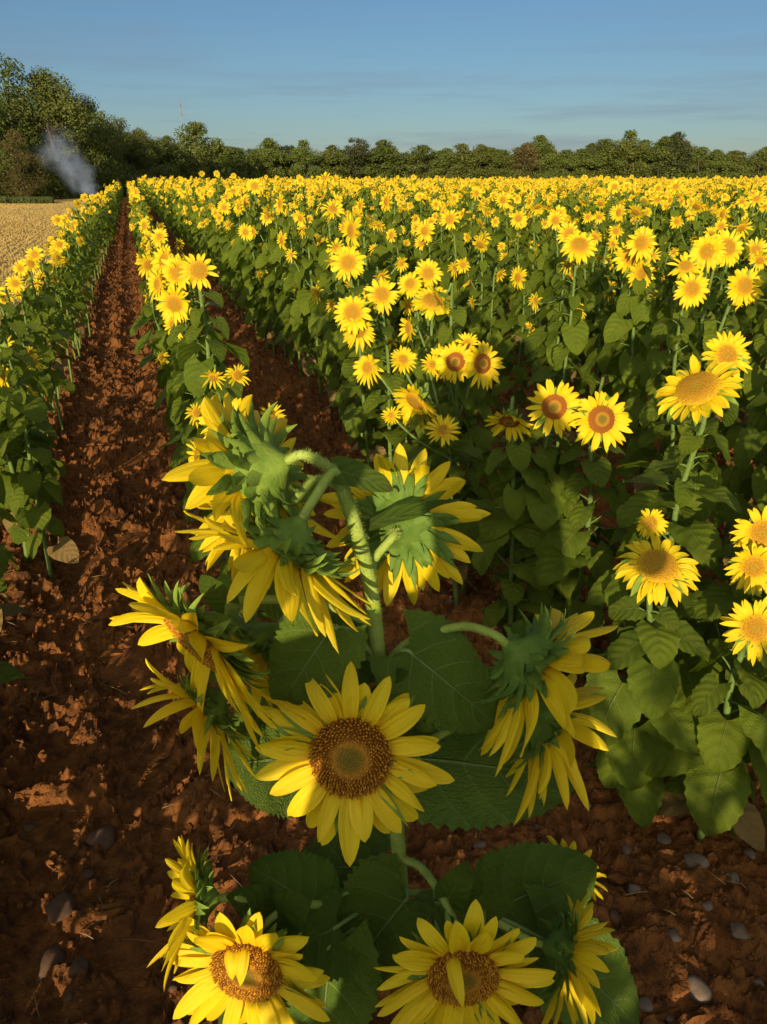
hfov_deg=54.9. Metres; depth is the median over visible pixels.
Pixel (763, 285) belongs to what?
sunflower plant
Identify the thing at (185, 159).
tree
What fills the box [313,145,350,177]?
tree
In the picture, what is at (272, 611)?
sunflower plant
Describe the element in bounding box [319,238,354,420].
sunflower plant
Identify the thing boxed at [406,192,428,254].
sunflower plant
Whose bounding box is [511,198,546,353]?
sunflower plant
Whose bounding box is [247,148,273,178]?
tree
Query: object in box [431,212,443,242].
sunflower plant
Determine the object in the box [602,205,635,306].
sunflower plant
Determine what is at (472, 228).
sunflower plant
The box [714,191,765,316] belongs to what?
sunflower plant
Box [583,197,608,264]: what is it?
sunflower plant
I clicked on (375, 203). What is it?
sunflower plant
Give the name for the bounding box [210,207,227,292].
sunflower plant
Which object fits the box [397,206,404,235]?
sunflower plant
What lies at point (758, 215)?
sunflower plant
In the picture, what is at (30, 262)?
sunflower plant
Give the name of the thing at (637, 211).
sunflower plant
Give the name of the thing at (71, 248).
sunflower plant
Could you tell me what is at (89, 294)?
sunflower plant
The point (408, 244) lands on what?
sunflower plant
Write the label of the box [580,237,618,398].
sunflower plant
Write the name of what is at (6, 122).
tree
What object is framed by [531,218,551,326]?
sunflower plant
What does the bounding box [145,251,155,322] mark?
sunflower plant
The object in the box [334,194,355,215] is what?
sunflower plant
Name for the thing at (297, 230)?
sunflower plant
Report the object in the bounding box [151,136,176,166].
tree
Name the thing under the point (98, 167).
tree
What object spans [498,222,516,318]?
sunflower plant
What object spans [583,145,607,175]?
tree
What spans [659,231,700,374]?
sunflower plant
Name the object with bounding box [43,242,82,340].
sunflower plant
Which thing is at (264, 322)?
sunflower plant
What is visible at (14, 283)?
sunflower plant
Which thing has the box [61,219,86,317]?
sunflower plant
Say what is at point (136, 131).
tree
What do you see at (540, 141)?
tree
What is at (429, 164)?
tree
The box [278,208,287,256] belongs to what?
sunflower plant
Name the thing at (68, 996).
rock
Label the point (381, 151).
tree
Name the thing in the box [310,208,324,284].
sunflower plant
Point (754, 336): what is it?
sunflower plant
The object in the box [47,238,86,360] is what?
sunflower plant
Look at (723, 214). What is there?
sunflower plant
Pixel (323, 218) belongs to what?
sunflower plant
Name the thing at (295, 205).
sunflower plant
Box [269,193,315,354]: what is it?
sunflower plant
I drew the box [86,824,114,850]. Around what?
rock
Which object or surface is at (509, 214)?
sunflower plant
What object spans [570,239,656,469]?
sunflower plant
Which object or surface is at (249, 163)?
tree
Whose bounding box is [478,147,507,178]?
tree
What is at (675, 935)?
rock
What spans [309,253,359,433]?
sunflower plant
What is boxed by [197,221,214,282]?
sunflower plant
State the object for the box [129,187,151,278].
sunflower plant
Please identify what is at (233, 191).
sunflower plant
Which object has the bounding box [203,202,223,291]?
sunflower plant
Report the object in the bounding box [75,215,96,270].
sunflower plant
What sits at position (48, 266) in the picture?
sunflower plant
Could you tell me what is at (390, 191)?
sunflower plant
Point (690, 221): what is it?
sunflower plant
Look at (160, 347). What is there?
sunflower plant
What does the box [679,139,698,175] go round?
tree
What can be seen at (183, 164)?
tree
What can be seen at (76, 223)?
sunflower plant
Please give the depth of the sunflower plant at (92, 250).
12.15 m
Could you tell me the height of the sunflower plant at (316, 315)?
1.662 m
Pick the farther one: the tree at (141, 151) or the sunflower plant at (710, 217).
the tree at (141, 151)
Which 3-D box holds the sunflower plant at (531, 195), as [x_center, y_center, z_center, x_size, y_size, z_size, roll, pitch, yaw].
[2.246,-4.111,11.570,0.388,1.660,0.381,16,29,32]
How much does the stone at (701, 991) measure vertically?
0.043 m
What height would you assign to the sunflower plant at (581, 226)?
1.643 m
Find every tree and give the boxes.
[0,53,62,196]
[0,64,93,196]
[0,90,69,194]
[0,128,50,196]
[0,147,17,196]
[26,127,91,195]
[28,139,82,190]
[35,105,100,193]
[52,93,124,193]
[65,110,135,185]
[75,148,134,185]
[81,114,136,187]
[87,110,111,128]
[102,125,144,177]
[119,133,157,179]
[120,128,168,178]
[149,141,188,179]
[151,135,189,173]
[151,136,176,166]
[169,142,198,178]
[172,121,228,179]
[181,145,207,171]
[181,151,189,163]
[204,145,240,178]
[215,146,248,177]
[225,147,256,177]
[237,147,259,178]
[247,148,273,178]
[251,138,291,180]
[271,145,296,177]
[284,148,308,179]
[286,139,323,179]
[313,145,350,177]
[342,137,370,177]
[345,155,365,178]
[359,139,403,179]
[374,152,407,178]
[389,145,406,171]
[400,152,411,177]
[401,145,449,179]
[418,152,445,178]
[429,152,464,180]
[433,148,454,171]
[439,143,485,178]
[461,144,503,179]
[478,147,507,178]
[487,149,518,178]
[505,142,544,179]
[508,147,523,178]
[524,135,561,177]
[527,144,564,179]
[547,149,587,178]
[563,148,609,179]
[577,143,596,156]
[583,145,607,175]
[586,138,627,178]
[605,129,652,178]
[627,139,661,178]
[640,136,691,179]
[652,131,692,177]
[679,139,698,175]
[680,147,721,179]
[690,154,718,173]
[697,152,736,178]
[708,149,724,153]
[717,154,753,178]
[726,150,746,156]
[726,152,748,171]
[741,149,766,178]
[749,146,766,178]
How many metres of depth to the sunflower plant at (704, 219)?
9.36 m
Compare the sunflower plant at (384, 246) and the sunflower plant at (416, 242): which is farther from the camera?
the sunflower plant at (416, 242)
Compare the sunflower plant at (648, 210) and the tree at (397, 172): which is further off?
the tree at (397, 172)
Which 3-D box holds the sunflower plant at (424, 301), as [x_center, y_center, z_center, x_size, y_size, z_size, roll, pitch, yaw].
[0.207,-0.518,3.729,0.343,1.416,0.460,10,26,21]
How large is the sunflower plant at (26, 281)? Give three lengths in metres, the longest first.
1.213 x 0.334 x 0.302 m
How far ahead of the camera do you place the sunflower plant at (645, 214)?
8.84 m
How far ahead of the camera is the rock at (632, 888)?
2.03 m
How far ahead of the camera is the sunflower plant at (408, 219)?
13.01 m
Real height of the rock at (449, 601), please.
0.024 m
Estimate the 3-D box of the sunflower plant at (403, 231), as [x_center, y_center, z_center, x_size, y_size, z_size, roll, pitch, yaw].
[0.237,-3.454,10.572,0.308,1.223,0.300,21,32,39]
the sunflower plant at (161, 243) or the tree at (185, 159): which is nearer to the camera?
the sunflower plant at (161, 243)
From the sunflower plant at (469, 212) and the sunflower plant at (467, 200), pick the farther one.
the sunflower plant at (467, 200)
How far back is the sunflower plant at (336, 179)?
12.97 m
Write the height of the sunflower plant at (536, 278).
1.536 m
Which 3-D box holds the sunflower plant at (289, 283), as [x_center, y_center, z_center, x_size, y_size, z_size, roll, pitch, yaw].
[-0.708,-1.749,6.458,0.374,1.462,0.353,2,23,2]
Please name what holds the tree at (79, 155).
on the stubble field at (55, 200)
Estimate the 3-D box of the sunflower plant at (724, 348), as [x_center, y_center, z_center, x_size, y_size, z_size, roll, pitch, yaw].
[0.969,0.046,2.570,0.421,1.355,0.429,-7,25,-16]
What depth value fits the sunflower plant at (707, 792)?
1.92 m
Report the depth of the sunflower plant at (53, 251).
7.65 m
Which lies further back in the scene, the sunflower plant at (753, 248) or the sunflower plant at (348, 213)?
the sunflower plant at (348, 213)
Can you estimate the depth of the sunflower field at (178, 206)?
18.66 m
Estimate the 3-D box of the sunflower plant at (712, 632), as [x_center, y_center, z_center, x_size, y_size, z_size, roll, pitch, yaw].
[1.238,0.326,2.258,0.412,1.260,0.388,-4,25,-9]
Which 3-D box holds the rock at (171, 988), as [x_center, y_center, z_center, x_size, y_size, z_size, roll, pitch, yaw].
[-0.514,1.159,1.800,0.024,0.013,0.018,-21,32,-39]
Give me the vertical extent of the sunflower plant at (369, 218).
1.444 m
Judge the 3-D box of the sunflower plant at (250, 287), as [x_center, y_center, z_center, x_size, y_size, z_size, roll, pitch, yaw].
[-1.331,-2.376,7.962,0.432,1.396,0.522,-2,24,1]
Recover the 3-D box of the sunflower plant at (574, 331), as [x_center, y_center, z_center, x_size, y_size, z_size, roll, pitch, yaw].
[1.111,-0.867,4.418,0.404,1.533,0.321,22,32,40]
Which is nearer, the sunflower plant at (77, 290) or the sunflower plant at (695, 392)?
the sunflower plant at (695, 392)
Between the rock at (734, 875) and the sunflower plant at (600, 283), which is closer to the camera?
the rock at (734, 875)
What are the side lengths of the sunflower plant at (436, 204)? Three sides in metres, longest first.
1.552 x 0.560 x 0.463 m
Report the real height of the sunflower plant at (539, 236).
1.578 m
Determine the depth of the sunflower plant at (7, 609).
2.84 m
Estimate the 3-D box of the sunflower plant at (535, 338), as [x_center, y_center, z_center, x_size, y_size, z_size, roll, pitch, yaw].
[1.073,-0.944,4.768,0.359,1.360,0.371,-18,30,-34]
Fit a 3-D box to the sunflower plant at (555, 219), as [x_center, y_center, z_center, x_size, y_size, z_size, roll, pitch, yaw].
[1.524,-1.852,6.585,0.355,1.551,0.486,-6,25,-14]
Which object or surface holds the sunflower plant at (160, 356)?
on the field soil
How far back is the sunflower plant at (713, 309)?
6.43 m
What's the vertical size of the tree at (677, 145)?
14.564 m
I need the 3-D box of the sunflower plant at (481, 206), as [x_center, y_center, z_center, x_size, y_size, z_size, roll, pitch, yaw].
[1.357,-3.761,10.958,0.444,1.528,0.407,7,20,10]
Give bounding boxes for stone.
[684,851,708,867]
[687,974,712,1003]
[729,921,749,938]
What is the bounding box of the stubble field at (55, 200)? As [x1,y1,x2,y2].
[0,191,97,324]
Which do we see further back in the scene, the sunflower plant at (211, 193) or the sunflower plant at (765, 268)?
the sunflower plant at (211, 193)
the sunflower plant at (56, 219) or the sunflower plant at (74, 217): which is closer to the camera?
the sunflower plant at (56, 219)
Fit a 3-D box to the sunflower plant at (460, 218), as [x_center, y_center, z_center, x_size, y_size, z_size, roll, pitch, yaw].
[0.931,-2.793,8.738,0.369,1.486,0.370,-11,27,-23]
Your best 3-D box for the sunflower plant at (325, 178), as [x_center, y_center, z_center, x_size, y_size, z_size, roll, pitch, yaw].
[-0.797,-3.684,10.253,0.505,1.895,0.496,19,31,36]
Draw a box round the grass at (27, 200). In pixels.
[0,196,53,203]
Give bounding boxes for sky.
[0,0,766,167]
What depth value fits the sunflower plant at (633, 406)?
3.71 m
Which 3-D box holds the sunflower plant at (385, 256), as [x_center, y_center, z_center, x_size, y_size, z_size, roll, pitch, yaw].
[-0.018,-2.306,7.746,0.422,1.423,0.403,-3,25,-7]
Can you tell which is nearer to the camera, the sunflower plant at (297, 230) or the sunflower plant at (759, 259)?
the sunflower plant at (759, 259)
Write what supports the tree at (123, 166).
on the stubble field at (55, 200)
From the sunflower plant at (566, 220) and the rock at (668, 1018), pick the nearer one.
the rock at (668, 1018)
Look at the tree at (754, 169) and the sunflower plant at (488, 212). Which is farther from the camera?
the tree at (754, 169)
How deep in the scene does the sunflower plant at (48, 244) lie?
8.70 m
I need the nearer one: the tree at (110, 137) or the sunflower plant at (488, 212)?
the sunflower plant at (488, 212)
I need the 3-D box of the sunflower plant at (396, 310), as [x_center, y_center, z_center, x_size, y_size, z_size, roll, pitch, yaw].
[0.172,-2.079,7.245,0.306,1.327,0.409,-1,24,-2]
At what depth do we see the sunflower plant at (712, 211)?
10.72 m
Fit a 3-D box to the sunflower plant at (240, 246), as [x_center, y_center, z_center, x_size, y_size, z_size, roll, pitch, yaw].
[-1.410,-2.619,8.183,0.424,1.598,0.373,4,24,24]
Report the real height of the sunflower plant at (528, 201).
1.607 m
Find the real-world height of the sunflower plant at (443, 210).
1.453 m
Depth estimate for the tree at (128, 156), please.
100.44 m
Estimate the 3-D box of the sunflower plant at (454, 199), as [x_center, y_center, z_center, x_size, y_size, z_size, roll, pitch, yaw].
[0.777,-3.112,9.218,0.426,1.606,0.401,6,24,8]
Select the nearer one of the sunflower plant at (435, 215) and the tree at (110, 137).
the sunflower plant at (435, 215)
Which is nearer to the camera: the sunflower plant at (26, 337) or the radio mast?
the sunflower plant at (26, 337)
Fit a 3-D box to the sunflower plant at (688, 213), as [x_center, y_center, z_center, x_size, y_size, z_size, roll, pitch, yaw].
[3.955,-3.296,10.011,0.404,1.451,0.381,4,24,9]
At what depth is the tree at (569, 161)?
213.72 m
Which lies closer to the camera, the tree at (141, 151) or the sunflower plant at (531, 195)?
the sunflower plant at (531, 195)
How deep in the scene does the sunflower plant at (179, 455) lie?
4.07 m
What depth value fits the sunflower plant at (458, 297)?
5.82 m
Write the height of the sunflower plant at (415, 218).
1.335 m
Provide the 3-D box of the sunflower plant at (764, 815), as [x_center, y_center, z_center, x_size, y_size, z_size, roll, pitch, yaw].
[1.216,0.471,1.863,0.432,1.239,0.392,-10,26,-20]
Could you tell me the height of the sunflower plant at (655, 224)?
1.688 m
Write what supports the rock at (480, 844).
on the field soil
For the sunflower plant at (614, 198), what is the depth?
12.85 m
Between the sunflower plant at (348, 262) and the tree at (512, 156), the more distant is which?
the tree at (512, 156)
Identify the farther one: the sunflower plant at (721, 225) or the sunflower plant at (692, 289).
the sunflower plant at (721, 225)
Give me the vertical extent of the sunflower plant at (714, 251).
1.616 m
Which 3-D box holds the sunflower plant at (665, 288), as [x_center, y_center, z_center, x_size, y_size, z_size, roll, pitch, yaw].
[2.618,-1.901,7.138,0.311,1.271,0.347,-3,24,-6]
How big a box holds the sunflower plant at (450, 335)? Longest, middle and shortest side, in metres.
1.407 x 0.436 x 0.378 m
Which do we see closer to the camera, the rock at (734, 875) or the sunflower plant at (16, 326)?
the rock at (734, 875)
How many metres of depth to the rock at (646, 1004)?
1.76 m
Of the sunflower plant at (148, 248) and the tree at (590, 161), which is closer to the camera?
the sunflower plant at (148, 248)
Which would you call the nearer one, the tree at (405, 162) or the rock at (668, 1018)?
the rock at (668, 1018)
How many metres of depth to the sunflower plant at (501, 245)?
7.78 m
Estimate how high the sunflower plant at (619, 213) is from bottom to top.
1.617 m
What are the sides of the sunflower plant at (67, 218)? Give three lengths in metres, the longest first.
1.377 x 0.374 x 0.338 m
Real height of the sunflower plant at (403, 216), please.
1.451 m
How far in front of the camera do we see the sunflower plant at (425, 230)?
6.37 m
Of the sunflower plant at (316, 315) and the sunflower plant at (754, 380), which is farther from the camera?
the sunflower plant at (316, 315)
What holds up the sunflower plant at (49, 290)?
on the field soil
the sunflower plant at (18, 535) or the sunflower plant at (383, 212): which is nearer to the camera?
the sunflower plant at (18, 535)
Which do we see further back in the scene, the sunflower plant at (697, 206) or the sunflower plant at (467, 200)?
the sunflower plant at (467, 200)
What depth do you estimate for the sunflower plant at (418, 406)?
2.91 m
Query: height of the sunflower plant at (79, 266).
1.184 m
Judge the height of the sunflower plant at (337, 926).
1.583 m
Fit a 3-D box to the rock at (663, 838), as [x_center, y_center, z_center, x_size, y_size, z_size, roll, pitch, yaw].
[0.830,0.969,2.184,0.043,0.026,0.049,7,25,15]
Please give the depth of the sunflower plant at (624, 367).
4.00 m
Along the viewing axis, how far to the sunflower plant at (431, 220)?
9.17 m
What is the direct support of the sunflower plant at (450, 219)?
on the field soil
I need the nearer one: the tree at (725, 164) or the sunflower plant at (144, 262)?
the sunflower plant at (144, 262)
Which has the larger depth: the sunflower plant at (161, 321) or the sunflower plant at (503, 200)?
the sunflower plant at (503, 200)
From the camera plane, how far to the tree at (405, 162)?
216.72 m
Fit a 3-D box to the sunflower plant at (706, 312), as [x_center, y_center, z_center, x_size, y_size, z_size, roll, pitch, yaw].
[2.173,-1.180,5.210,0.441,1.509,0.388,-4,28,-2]
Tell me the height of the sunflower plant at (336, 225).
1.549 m
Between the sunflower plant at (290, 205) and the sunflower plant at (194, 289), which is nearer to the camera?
the sunflower plant at (194, 289)
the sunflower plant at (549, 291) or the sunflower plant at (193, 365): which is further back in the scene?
the sunflower plant at (549, 291)
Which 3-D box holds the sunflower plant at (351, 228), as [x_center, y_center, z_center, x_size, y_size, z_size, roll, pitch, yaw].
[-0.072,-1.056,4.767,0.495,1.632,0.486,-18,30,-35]
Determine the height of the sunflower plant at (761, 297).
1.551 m
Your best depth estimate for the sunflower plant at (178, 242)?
7.19 m
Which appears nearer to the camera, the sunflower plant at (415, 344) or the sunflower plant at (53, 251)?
the sunflower plant at (415, 344)
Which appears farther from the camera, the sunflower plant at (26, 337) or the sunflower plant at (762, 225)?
the sunflower plant at (762, 225)
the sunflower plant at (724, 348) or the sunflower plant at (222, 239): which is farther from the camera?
the sunflower plant at (222, 239)
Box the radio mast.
[177,93,184,134]
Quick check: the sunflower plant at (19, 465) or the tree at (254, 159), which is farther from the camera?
the tree at (254, 159)
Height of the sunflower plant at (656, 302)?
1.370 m
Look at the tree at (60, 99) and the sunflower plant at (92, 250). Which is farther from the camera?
the tree at (60, 99)
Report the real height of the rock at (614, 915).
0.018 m
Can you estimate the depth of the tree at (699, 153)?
215.56 m
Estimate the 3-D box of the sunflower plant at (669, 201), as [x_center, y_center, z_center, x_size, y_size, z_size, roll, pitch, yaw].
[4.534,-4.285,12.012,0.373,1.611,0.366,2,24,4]
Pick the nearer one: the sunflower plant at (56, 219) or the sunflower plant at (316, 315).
the sunflower plant at (316, 315)
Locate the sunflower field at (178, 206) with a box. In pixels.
[0,170,766,565]
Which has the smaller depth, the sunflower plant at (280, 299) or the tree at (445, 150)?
the sunflower plant at (280, 299)
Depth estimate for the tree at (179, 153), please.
125.09 m
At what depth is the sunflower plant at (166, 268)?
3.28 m
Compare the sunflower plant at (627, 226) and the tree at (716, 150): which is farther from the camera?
the tree at (716, 150)
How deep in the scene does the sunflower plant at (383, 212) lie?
11.54 m
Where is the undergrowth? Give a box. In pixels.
[0,158,753,199]
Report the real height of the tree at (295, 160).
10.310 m
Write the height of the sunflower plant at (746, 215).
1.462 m
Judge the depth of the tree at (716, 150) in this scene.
239.27 m
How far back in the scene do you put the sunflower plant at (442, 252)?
8.87 m
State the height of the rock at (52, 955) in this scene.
0.050 m
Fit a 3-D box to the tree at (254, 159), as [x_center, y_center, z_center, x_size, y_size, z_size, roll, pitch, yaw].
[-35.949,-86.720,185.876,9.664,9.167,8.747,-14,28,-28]
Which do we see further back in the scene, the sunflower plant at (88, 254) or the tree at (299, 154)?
the tree at (299, 154)
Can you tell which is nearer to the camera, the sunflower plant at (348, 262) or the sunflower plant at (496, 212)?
the sunflower plant at (348, 262)
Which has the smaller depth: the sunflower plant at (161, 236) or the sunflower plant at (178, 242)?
the sunflower plant at (161, 236)
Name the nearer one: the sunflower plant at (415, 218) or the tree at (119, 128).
the sunflower plant at (415, 218)
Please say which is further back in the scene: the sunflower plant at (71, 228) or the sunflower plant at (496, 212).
the sunflower plant at (496, 212)
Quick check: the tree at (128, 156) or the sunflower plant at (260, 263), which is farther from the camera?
the tree at (128, 156)
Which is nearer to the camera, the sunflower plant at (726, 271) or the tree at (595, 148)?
the sunflower plant at (726, 271)
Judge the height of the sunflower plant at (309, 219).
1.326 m
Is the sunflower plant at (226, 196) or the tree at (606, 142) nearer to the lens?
the sunflower plant at (226, 196)
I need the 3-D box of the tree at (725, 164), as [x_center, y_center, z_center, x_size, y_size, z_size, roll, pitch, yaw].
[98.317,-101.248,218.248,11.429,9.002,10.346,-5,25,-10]
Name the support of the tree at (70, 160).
on the stubble field at (55, 200)
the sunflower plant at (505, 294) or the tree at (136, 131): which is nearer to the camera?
the sunflower plant at (505, 294)
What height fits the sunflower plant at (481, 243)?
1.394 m
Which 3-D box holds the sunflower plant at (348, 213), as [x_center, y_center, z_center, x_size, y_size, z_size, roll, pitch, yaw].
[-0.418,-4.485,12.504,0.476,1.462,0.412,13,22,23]
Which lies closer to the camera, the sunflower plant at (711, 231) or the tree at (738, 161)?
the sunflower plant at (711, 231)
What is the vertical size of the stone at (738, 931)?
0.027 m
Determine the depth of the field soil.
2.53 m
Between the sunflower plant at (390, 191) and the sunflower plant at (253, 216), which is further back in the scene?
the sunflower plant at (390, 191)
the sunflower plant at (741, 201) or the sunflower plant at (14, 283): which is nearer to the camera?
the sunflower plant at (14, 283)
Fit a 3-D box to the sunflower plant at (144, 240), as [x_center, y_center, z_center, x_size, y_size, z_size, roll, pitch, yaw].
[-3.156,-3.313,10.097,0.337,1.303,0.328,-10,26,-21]
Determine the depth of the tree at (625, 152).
210.20 m
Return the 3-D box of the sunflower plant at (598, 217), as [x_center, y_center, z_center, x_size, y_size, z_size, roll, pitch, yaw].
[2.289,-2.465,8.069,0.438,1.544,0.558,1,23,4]
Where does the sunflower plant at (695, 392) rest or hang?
on the field soil
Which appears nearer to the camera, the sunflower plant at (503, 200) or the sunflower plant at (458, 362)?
the sunflower plant at (458, 362)
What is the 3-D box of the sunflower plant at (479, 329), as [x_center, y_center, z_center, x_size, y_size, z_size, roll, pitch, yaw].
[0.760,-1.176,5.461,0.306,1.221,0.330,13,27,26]
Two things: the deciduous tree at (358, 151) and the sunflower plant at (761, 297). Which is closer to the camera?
the sunflower plant at (761, 297)
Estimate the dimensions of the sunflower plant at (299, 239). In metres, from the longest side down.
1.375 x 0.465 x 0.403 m
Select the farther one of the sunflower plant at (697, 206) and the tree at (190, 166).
the tree at (190, 166)
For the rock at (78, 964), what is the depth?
1.82 m
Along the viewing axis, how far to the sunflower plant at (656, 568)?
1.95 m
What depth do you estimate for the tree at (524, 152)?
211.03 m
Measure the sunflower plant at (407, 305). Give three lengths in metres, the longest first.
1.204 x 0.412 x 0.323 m
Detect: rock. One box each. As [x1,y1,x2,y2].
[22,823,35,830]
[37,942,66,981]
[44,892,75,923]
[63,992,73,1002]
[68,956,89,977]
[82,869,93,877]
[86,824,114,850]
[167,984,177,992]
[445,598,453,604]
[473,841,485,848]
[610,909,619,922]
[621,844,631,854]
[628,883,640,894]
[639,996,653,1012]
[657,832,671,843]
[665,1015,674,1022]
[668,928,680,941]
[702,900,713,911]
[725,871,739,884]
[742,848,755,858]
[754,978,764,987]
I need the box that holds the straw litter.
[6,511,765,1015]
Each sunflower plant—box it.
[0,283,59,477]
[0,285,55,400]
[0,288,54,433]
[0,327,78,580]
[0,336,60,563]
[0,339,55,536]
[0,543,29,631]
[0,661,26,683]
[4,274,65,437]
[12,256,67,413]
[12,260,78,430]
[20,265,64,392]
[22,250,71,345]
[25,246,69,398]
[25,248,68,368]
[43,236,75,319]
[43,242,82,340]
[47,214,81,279]
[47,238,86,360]
[48,244,84,358]
[49,245,86,348]
[49,250,80,382]
[54,223,89,312]
[59,215,85,321]
[60,213,90,309]
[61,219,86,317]
[62,242,91,345]
[66,208,94,275]
[66,213,89,300]
[67,224,88,289]
[69,219,94,305]
[71,237,96,339]
[72,199,95,261]
[72,226,96,301]
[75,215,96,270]
[80,221,98,291]
[80,222,97,286]
[109,392,639,1023]
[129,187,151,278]
[129,212,150,277]
[130,254,175,430]
[136,234,170,350]
[138,218,162,342]
[140,228,205,376]
[141,219,154,280]
[141,221,165,324]
[145,233,166,289]
[145,243,162,318]
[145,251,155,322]
[147,244,228,511]
[154,316,196,463]
[157,286,205,428]
[158,253,249,566]
[163,312,226,468]
[173,238,193,298]
[185,364,237,575]
[186,398,285,622]
[190,278,212,353]
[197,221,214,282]
[198,199,220,274]
[201,190,222,276]
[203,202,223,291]
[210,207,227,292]
[211,213,231,300]
[215,200,242,313]
[216,223,228,291]
[217,203,238,305]
[219,185,243,303]
[220,191,243,293]
[222,200,245,320]
[227,207,246,310]
[230,238,252,323]
[232,196,260,305]
[232,199,275,344]
[237,178,275,310]
[238,223,274,351]
[241,193,272,329]
[248,205,303,363]
[253,239,283,355]
[255,210,286,357]
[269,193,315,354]
[272,209,282,268]
[273,231,310,377]
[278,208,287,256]
[280,224,322,388]
[285,198,309,242]
[285,210,334,395]
[286,203,294,239]
[289,212,306,286]
[291,199,301,236]
[291,222,311,289]
[304,215,315,287]
[307,171,340,285]
[308,199,348,409]
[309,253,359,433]
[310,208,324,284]
[315,215,334,271]
[316,192,340,271]
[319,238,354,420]
[324,199,349,249]
[325,279,378,436]
[327,215,347,268]
[329,245,390,467]
[331,174,344,217]
[331,212,408,461]
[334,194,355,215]
[334,276,435,463]
[338,210,368,283]
[340,190,352,218]
[344,267,399,453]
[346,201,366,240]
[347,198,372,285]
[353,345,482,606]
[356,213,388,280]
[361,217,380,329]
[364,219,394,331]
[366,183,386,233]
[366,189,384,232]
[371,192,410,337]
[379,297,441,468]
[380,187,399,238]
[380,200,399,252]
[386,228,410,346]
[387,258,455,451]
[390,225,407,269]
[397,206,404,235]
[398,237,431,347]
[398,282,496,500]
[399,205,411,268]
[400,207,413,233]
[400,214,419,271]
[403,232,418,271]
[404,219,459,348]
[406,191,426,266]
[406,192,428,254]
[407,312,461,465]
[408,220,428,315]
[411,222,425,265]
[418,341,505,594]
[426,198,441,245]
[426,215,451,318]
[426,217,440,256]
[428,332,496,564]
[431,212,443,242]
[433,193,458,261]
[433,209,477,390]
[438,207,462,270]
[444,230,499,393]
[446,396,566,638]
[448,208,475,308]
[449,187,483,308]
[450,210,470,305]
[453,234,500,385]
[456,185,477,230]
[464,217,498,301]
[465,202,486,262]
[466,267,508,422]
[473,209,493,261]
[478,379,599,623]
[483,197,505,247]
[485,216,501,270]
[488,191,532,310]
[488,242,507,335]
[490,266,541,419]
[497,210,538,361]
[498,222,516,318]
[499,239,530,351]
[501,205,516,284]
[508,219,530,304]
[511,196,533,267]
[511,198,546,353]
[513,391,667,675]
[516,205,541,322]
[518,222,586,445]
[524,192,534,222]
[524,255,584,447]
[527,231,597,473]
[529,205,567,365]
[531,211,573,344]
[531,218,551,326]
[539,203,557,253]
[544,194,557,233]
[558,217,571,272]
[568,235,615,397]
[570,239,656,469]
[572,508,715,828]
[573,230,613,389]
[575,195,593,234]
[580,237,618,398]
[582,211,610,302]
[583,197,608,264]
[585,354,744,682]
[589,181,620,236]
[592,199,625,258]
[596,226,663,486]
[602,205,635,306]
[603,204,630,306]
[606,180,626,223]
[608,331,752,674]
[609,182,633,231]
[609,203,649,342]
[613,226,661,402]
[614,211,649,301]
[615,218,629,271]
[620,252,703,493]
[623,248,665,401]
[628,272,712,535]
[629,198,648,228]
[638,207,651,224]
[645,194,665,265]
[645,596,766,851]
[649,229,743,469]
[650,247,678,346]
[654,179,687,308]
[654,195,673,289]
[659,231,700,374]
[660,233,717,380]
[661,196,684,241]
[662,266,763,524]
[664,199,708,301]
[666,226,717,365]
[667,505,766,719]
[669,211,692,286]
[676,209,706,255]
[687,199,710,236]
[691,217,752,433]
[700,264,720,353]
[700,308,766,563]
[703,202,716,235]
[704,206,717,235]
[704,511,766,765]
[708,219,727,302]
[709,251,766,456]
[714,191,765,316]
[716,205,745,302]
[718,195,747,269]
[719,287,766,432]
[736,228,766,341]
[736,237,766,393]
[738,210,748,258]
[740,201,766,266]
[743,199,766,240]
[748,236,766,341]
[751,248,766,364]
[761,677,766,831]
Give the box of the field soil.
[0,203,766,1023]
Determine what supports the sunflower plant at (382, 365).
on the field soil
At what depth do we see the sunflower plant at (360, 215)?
8.73 m
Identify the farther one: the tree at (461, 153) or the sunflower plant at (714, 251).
the tree at (461, 153)
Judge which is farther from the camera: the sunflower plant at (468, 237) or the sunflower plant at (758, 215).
the sunflower plant at (758, 215)

